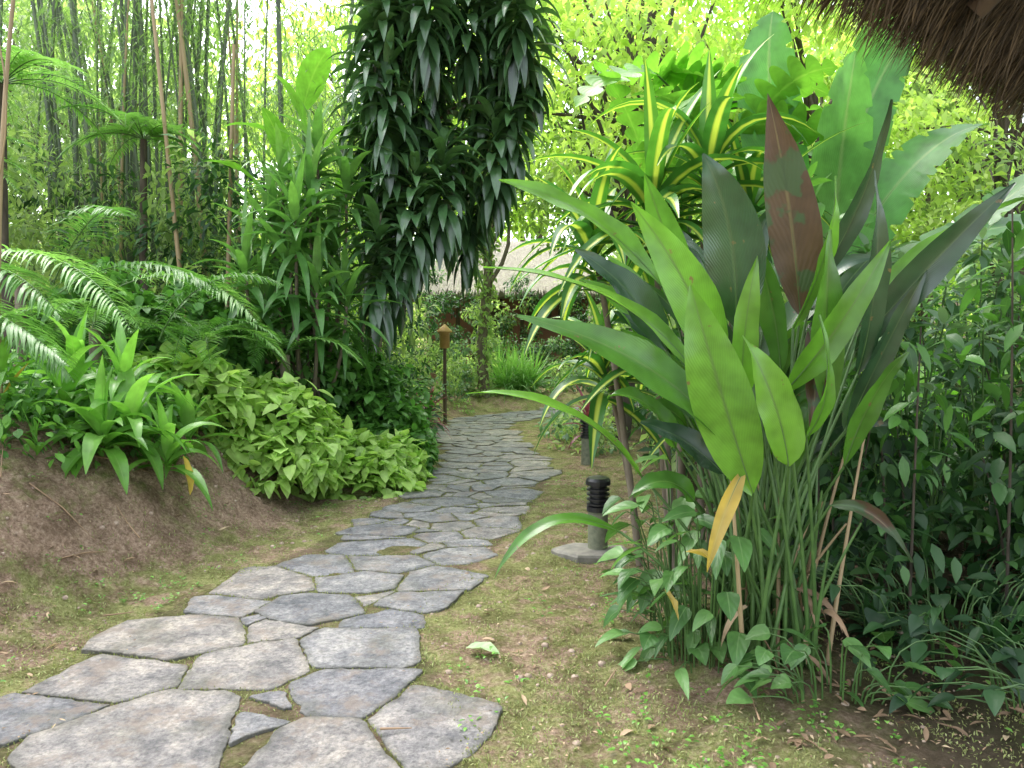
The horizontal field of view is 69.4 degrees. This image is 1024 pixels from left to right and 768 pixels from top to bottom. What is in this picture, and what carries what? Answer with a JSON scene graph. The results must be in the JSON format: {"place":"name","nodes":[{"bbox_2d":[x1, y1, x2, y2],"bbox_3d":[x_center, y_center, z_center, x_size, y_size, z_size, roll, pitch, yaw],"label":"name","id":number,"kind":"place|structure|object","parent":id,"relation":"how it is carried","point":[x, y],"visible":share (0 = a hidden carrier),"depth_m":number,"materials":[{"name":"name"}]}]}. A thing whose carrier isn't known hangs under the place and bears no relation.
{"place":"outdoors","nodes":[
{"label":"outdoors","id":0,"kind":"place"},
{"bbox_2d":[0,404,638,767],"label":"stone path","id":1,"kind":"structure","parent":0,"point":[338,698],"depth_m":3.42,"materials":[{"name":"grey stone"}]},
{"bbox_2d":[0,234,1023,767],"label":"ground","id":2,"kind":"structure","parent":0,"point":[92,496],"depth_m":3.99,"materials":[{"name":"soil"}]},
{"bbox_2d":[0,0,15,412],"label":"dry stem","id":3,"kind":"object","parent":2,"relation":"on","point":[3,129],"visible":0.82,"depth_m":4.81,"materials":[{"name":"brown plant"}]},
{"bbox_2d":[0,44,211,362],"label":"tree fern","id":4,"kind":"object","parent":2,"relation":"on","point":[110,130],"visible":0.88,"depth_m":8.54,"materials":[{"name":"green plant"}]},
{"bbox_2d":[0,305,251,509],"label":"aspidistra plant","id":5,"kind":"object","parent":2,"relation":"on","point":[98,415],"visible":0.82,"depth_m":5.17,"materials":[{"name":"green plant"}]},
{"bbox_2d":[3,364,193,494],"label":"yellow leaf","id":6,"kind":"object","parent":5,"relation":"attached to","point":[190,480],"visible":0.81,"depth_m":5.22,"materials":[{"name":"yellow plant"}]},
{"bbox_2d":[3,0,266,337],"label":"bamboo","id":7,"kind":"object","parent":2,"relation":"on","point":[217,54],"visible":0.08,"depth_m":15.40,"materials":[{"name":"green plant"}]},
{"bbox_2d":[0,347,276,475],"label":"bank undergrowth","id":8,"kind":"object","parent":2,"relation":"on","point":[20,407],"visible":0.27,"depth_m":4.96,"materials":[{"name":"green plant"}]},
{"bbox_2d":[0,205,283,383],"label":"areca palm","id":9,"kind":"object","parent":2,"relation":"on","point":[25,338],"visible":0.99,"depth_m":5.13,"materials":[{"name":"green plant"}]},
{"bbox_2d":[1,297,366,425],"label":"fern plant","id":10,"kind":"object","parent":2,"relation":"on","point":[272,347],"visible":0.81,"depth_m":6.65,"materials":[{"name":"green plant"}]},
{"bbox_2d":[0,0,436,359],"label":"bamboo clump","id":11,"kind":"object","parent":2,"relation":"on","point":[183,32],"visible":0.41,"depth_m":10.36,"materials":[{"name":"green plant"}]},
{"bbox_2d":[27,256,440,476],"bbox_3d":[-2.709,-0.073,8.012,4.628,2.492,1.878,-2,4,-31],"label":"vine covered bush","id":12,"kind":"object","parent":2,"relation":"on","point":[383,413],"visible":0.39,"depth_m":7.93,"materials":[{"name":"green plant"}]},
{"bbox_2d":[204,48,362,380],"bbox_3d":[-2.595,-1.814,8.612,1.836,4.002,0.773,-1,3,-11],"label":"heliconia plant","id":13,"kind":"object","parent":2,"relation":"on","point":[316,64],"visible":0.39,"depth_m":8.53,"materials":[{"name":"green plant"}]},
{"bbox_2d":[132,337,436,502],"bbox_3d":[-2.159,0.389,7.116,3.276,1.704,1.814,-2,4,-27],"label":"lime groundcover bush","id":14,"kind":"object","parent":2,"relation":"on","point":[316,452],"visible":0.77,"depth_m":6.63,"materials":[{"name":"green plant"}]},
{"bbox_2d":[189,95,404,412],"bbox_3d":[-2.228,-1.359,7.865,2.298,3.613,1.774,0,3,0],"label":"dracaena plant","id":15,"kind":"object","parent":2,"relation":"on","point":[291,249],"visible":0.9,"depth_m":7.69,"materials":[{"name":"green plant"}]},
{"bbox_2d":[233,0,498,347],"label":"tree","id":16,"kind":"object","parent":2,"relation":"on","point":[292,55],"visible":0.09,"depth_m":15.86,"materials":[{"name":"green plant"}]},
{"bbox_2d":[437,324,451,423],"bbox_3d":[-1.200,-0.124,13.216,0.280,1.880,0.266,0,3,0],"label":"garden lamp","id":17,"kind":"object","parent":2,"relation":"on","point":[444,331],"visible":0.91,"depth_m":13.17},
{"bbox_2d":[326,0,570,418],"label":"dracaena tree","id":18,"kind":"object","parent":2,"relation":"on","point":[501,87],"visible":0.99,"depth_m":8.08,"materials":[{"name":"green plant"}]},
{"bbox_2d":[267,266,631,456],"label":"border shrubs","id":19,"kind":"object","parent":2,"relation":"on","point":[456,374],"visible":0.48,"depth_m":18.82,"materials":[{"name":"green plant"}]},
{"bbox_2d":[0,436,969,767],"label":"pebbles","id":20,"kind":"object","parent":2,"relation":"on","point":[600,664],"visible":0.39,"depth_m":3.66,"materials":[{"name":"grey stone"}]},
{"bbox_2d":[344,0,645,397],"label":"slender tree","id":21,"kind":"object","parent":2,"relation":"on","point":[485,321],"visible":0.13,"depth_m":16.36,"materials":[{"name":"green plant"}]},
{"bbox_2d":[409,241,600,381],"bbox_3d":[-0.136,-2.208,23.954,6.403,4.874,6.314,0,3,0],"label":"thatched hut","id":22,"kind":"object","parent":2,"relation":"on","point":[543,286],"visible":0.3,"depth_m":22.49,"materials":[{"name":"paint"}]},
{"bbox_2d":[472,299,501,376],"bbox_3d":[-0.750,-1.412,22.529,0.900,2.454,0.047,0,3,0],"label":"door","id":23,"kind":"structure","parent":22,"relation":"in","point":[492,313],"depth_m":22.46,"materials":[{"name":"brown wood"}]},
{"bbox_2d":[528,299,551,318],"bbox_3d":[0.850,-2.287,22.472,0.700,0.700,0.056,0,3,0],"label":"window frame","id":24,"kind":"structure","parent":22,"relation":"in","point":[529,313],"depth_m":22.45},
{"bbox_2d":[558,299,580,319],"bbox_3d":[1.750,-2.287,22.472,0.700,0.700,0.056,0,3,0],"label":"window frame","id":25,"kind":"structure","parent":22,"relation":"in","point":[559,304],"depth_m":22.45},
{"bbox_2d":[0,26,1021,479],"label":"understory shrubs","id":26,"kind":"object","parent":2,"relation":"on","point":[24,242],"visible":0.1,"depth_m":9.20,"materials":[{"name":"green plant"}]},
{"bbox_2d":[416,384,606,448],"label":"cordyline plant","id":27,"kind":"object","parent":2,"relation":"on","point":[586,408],"visible":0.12,"depth_m":9.91,"materials":[{"name":"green plant"}]},
{"bbox_2d":[0,429,1023,767],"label":"ground moss","id":28,"kind":"object","parent":2,"relation":"on","point":[502,725],"visible":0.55,"depth_m":3.51,"materials":[{"name":"green plant"}]},
{"bbox_2d":[466,642,499,653],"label":"fallen leaf","id":29,"kind":"object","parent":28,"relation":"on","point":[481,645],"visible":1,"depth_m":3.52,"materials":[{"name":"plant"}]},
{"bbox_2d":[0,419,1023,767],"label":"leaf litter","id":30,"kind":"object","parent":2,"relation":"on","point":[842,731],"visible":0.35,"depth_m":3.11,"materials":[{"name":"brown plant"}]},
{"bbox_2d":[0,431,1023,767],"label":"weed seedlings","id":31,"kind":"object","parent":2,"relation":"on","point":[746,753],"visible":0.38,"depth_m":2.92,"materials":[{"name":"green plant"}]},
{"bbox_2d":[2,0,1023,384],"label":"background trees","id":32,"kind":"object","parent":2,"relation":"on","point":[520,236],"visible":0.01,"depth_m":23.25,"materials":[{"name":"green plant"}]},
{"bbox_2d":[461,335,572,408],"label":"ornamental grass","id":33,"kind":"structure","parent":2,"relation":"on","point":[523,375],"depth_m":17.11,"materials":[{"name":"green plant"}]},
{"bbox_2d":[580,419,590,465],"bbox_3d":[0.900,0.707,8.857,0.174,0.617,0.174,0,3,0],"label":"bollard light","id":34,"kind":"object","parent":2,"relation":"on","point":[585,454],"visible":0.52,"depth_m":8.80,"materials":[{"name":"grey concrete"}]},
{"bbox_2d":[551,475,627,563],"bbox_3d":[0.547,0.948,5.145,0.545,0.617,0.344,0,3,0],"label":"bollard light","id":35,"kind":"object","parent":2,"relation":"on","point":[594,549],"visible":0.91,"depth_m":5.10,"materials":[{"name":"grey concrete"}]},
{"bbox_2d":[467,0,743,387],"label":"tree","id":36,"kind":"object","parent":2,"relation":"on","point":[572,121],"visible":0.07,"depth_m":17.26,"materials":[{"name":"green plant"}]},
{"bbox_2d":[445,0,841,439],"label":"tree","id":37,"kind":"object","parent":2,"relation":"on","point":[646,41],"visible":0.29,"depth_m":10.02,"materials":[{"name":"green plant"}]},
{"bbox_2d":[508,34,867,568],"bbox_3d":[1.121,-0.478,4.649,2.341,3.411,1.877,0,3,0],"label":"corn plant","id":38,"kind":"object","parent":2,"relation":"on","point":[714,138],"visible":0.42,"depth_m":4.47,"materials":[{"name":"green plant"}]},
{"bbox_2d":[573,41,837,497],"bbox_3d":[1.361,-0.611,5.369,1.906,3.591,1.287,0,3,0],"label":"philodendron plant","id":39,"kind":"object","parent":2,"relation":"on","point":[683,71],"visible":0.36,"depth_m":5.09,"materials":[{"name":"green plant"}]},
{"bbox_2d":[466,93,1023,685],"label":"ginger plant","id":40,"kind":"object","parent":2,"relation":"on","point":[748,403],"visible":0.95,"depth_m":3.19,"materials":[{"name":"green plant"}]},
{"bbox_2d":[595,450,962,714],"bbox_3d":[0.948,0.859,3.421,1.118,0.989,1.734,-2,4,-31],"label":"arrowhead vine","id":41,"kind":"object","parent":2,"relation":"on","point":[692,620],"visible":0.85,"depth_m":3.26,"materials":[{"name":"green plant"}]},
{"bbox_2d":[618,1,955,302],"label":"tree","id":42,"kind":"object","parent":2,"relation":"on","point":[802,38],"visible":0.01,"depth_m":18.06,"materials":[{"name":"green plant"}]},
{"bbox_2d":[579,0,1015,251],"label":"tree","id":43,"kind":"object","parent":2,"relation":"on","point":[914,116],"visible":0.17,"depth_m":11.17,"materials":[{"name":"green plant"}]},
{"bbox_2d":[677,11,1023,545],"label":"banana plant","id":44,"kind":"object","parent":2,"relation":"on","point":[859,94],"visible":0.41,"depth_m":4.96,"materials":[{"name":"green plant"}]},
{"bbox_2d":[704,161,1023,638],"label":"shade shrub","id":45,"kind":"object","parent":2,"relation":"on","point":[1001,518],"visible":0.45,"depth_m":3.98,"materials":[{"name":"green plant"}]},
{"bbox_2d":[757,0,1023,145],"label":"thatched shelter","id":46,"kind":"object","parent":2,"relation":"on","point":[983,40],"visible":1,"depth_m":2.50,"materials":[{"name":"plant"}]},
{"bbox_2d":[789,532,1023,715],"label":"shade groundcover","id":47,"kind":"object","parent":2,"relation":"on","point":[916,625],"visible":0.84,"depth_m":3.30,"materials":[{"name":"green plant"}]},
{"bbox_2d":[800,366,1020,509],"bbox_3d":[3.877,0.416,6.958,4.012,1.274,2.530,-3,4,-37],"label":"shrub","id":48,"kind":"object","parent":2,"relation":"on","point":[954,392],"visible":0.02,"depth_m":7.03,"materials":[{"name":"green plant"}]},
{"bbox_2d":[802,6,1023,385],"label":"tree","id":49,"kind":"object","parent":2,"relation":"on","point":[1003,162],"visible":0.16,"depth_m":12.43,"materials":[{"name":"green plant"}]},
{"bbox_2d":[823,211,1023,568],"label":"schefflera shrub","id":50,"kind":"object","parent":2,"relation":"on","point":[985,259],"visible":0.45,"depth_m":4.60,"materials":[{"name":"green plant"}]},
{"bbox_2d":[2,0,1023,266],"label":"sky","id":51,"kind":"structure","parent":0,"point":[261,24],"materials":[{"name":"white"}]}
]}

